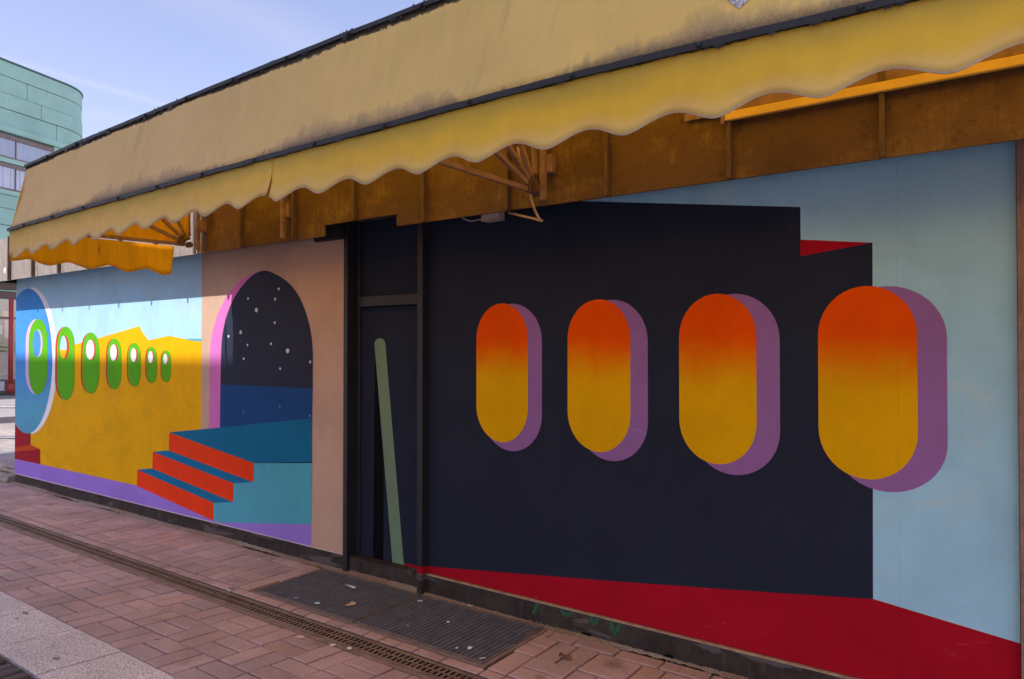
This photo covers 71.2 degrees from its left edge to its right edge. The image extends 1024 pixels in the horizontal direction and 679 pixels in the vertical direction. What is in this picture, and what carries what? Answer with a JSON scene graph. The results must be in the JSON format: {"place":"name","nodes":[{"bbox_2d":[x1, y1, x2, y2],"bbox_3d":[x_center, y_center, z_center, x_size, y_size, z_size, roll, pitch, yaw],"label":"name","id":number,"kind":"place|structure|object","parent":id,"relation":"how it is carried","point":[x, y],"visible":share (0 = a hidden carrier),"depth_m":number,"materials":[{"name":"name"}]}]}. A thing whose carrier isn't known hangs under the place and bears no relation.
{"place":"outdoors","nodes":[
{"label":"outdoors","id":0,"kind":"place"},
{"bbox_2d":[0,394,14,449],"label":"ground","id":1,"kind":"structure","parent":0,"point":[7,429],"depth_m":14.46,"materials":[{"name":"grey concrete"}]},
{"bbox_2d":[0,415,14,422],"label":"kerb","id":2,"kind":"structure","parent":1,"relation":"on","point":[8,419],"depth_m":16.38,"materials":[{"name":"grey concrete"}]},
{"bbox_2d":[0,406,14,438],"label":"handrail","id":3,"kind":"object","parent":1,"relation":"on","point":[7,437],"depth_m":10.98,"materials":[{"name":"metal"}]},
{"bbox_2d":[0,471,15,482],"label":"stone slab","id":4,"kind":"structure","parent":1,"relation":"on","point":[6,477],"depth_m":8.90,"materials":[{"name":"stone"}]},
{"bbox_2d":[0,459,14,473],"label":"stone slab","id":5,"kind":"structure","parent":4,"relation":"on","point":[7,465],"depth_m":9.12,"materials":[{"name":"stone"}]},
{"bbox_2d":[0,656,35,678],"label":"cobble strip","id":6,"kind":"object","parent":1,"relation":"on","point":[8,670],"visible":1,"depth_m":3.49,"materials":[{"name":"stone"}]},
{"bbox_2d":[0,66,1023,678],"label":"shop building","id":7,"kind":"structure","parent":1,"relation":"on","point":[744,396],"depth_m":3.94,"materials":[{"name":"paint"}]},
{"bbox_2d":[343,218,429,594],"bbox_3d":[-0.882,0.431,5.150,0.831,2.620,0.212,-1,-1,36],"label":"door","id":8,"kind":"structure","parent":7,"relation":"in","point":[386,346],"depth_m":5.21,"materials":[{"name":"paint"}]},
{"bbox_2d":[481,212,504,222],"bbox_3d":[-0.115,-0.743,4.299,0.136,0.060,0.076,-1,-1,36],"label":"junction box","id":9,"kind":"object","parent":7,"relation":"attached to","point":[493,217],"visible":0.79,"depth_m":4.27,"materials":[{"name":"grey plastic"}]},
{"bbox_2d":[7,0,1023,274],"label":"awning","id":10,"kind":"object","parent":7,"relation":"attached to","point":[421,86],"visible":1,"depth_m":2.73,"materials":[{"name":"fabric"}]},
{"bbox_2d":[508,147,542,221],"bbox_3d":[0.047,-0.860,4.046,0.101,0.431,0.324,1,-1,-35],"label":"awning support arm","id":11,"kind":"object","parent":10,"relation":"hanging from","point":[538,218],"visible":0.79,"depth_m":3.99},
{"bbox_2d":[0,399,14,415],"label":"path","id":12,"kind":"structure","parent":0,"point":[7,411],"depth_m":18.95,"materials":[{"name":"grey concrete"}]},
{"bbox_2d":[0,449,14,459],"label":"side path","id":13,"kind":"structure","parent":0,"point":[8,454],"depth_m":11.20,"materials":[{"name":"grey concrete"}]},
{"bbox_2d":[0,57,82,394],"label":"copper building","id":14,"kind":"structure","parent":0,"point":[40,115],"depth_m":26.74,"materials":[{"name":"teal metal"}]},
{"bbox_2d":[0,161,25,191],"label":"window","id":15,"kind":"structure","parent":14,"relation":"in","point":[11,176],"depth_m":26.48,"materials":[{"name":"clear glass"}]},
{"bbox_2d":[0,132,53,162],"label":"window","id":16,"kind":"structure","parent":14,"relation":"in","point":[12,147],"depth_m":26.82,"materials":[{"name":"clear glass"}]},
{"bbox_2d":[0,0,425,138],"label":"sky","id":17,"kind":"structure","parent":0,"point":[128,59],"materials":[{"name":"blue"}]},
{"bbox_2d":[0,482,727,678],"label":"pavement","id":18,"kind":"structure","parent":0,"point":[108,604],"depth_m":4.40,"materials":[{"name":"brick"}]},
{"bbox_2d":[0,591,176,678],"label":"slab strip","id":19,"kind":"object","parent":18,"relation":"on","point":[36,643],"visible":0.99,"depth_m":3.77,"materials":[{"name":"grey concrete"}]},
{"bbox_2d":[0,514,486,678],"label":"drain channel","id":20,"kind":"object","parent":18,"relation":"in","point":[415,665],"visible":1,"depth_m":4.51,"materials":[{"name":"metal"}]},
{"bbox_2d":[255,568,419,622],"bbox_3d":[-1.184,1.815,4.852,0.967,0.204,0.606,-1,-1,36],"label":"metal grating","id":21,"kind":"object","parent":18,"relation":"on","point":[331,592],"visible":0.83,"depth_m":4.82,"materials":[{"name":"metal"}]},
{"bbox_2d":[3,481,748,678],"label":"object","id":22,"kind":"object","parent":18,"relation":"on","point":[579,636],"visible":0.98,"depth_m":5.14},
{"bbox_2d":[354,594,544,664],"bbox_3d":[-0.380,1.807,4.276,0.975,0.204,0.606,-1,-1,36],"label":"metal grating","id":23,"kind":"object","parent":18,"relation":"on","point":[488,636],"visible":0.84,"depth_m":4.24,"materials":[{"name":"metal"}]},
{"bbox_2d":[559,652,575,659],"bbox_3d":[0.294,1.685,3.806,0.101,0.026,0.047,-1,-1,36],"label":"dry leaf","id":24,"kind":"object","parent":18,"relation":"on","point":[567,657],"visible":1,"depth_m":3.80,"materials":[{"name":"brown plant"}]},
{"bbox_2d":[8,482,746,678],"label":"crumbs","id":25,"kind":"object","parent":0,"point":[361,575],"visible":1,"depth_m":5.47,"materials":[{"name":"brown"}]}
]}

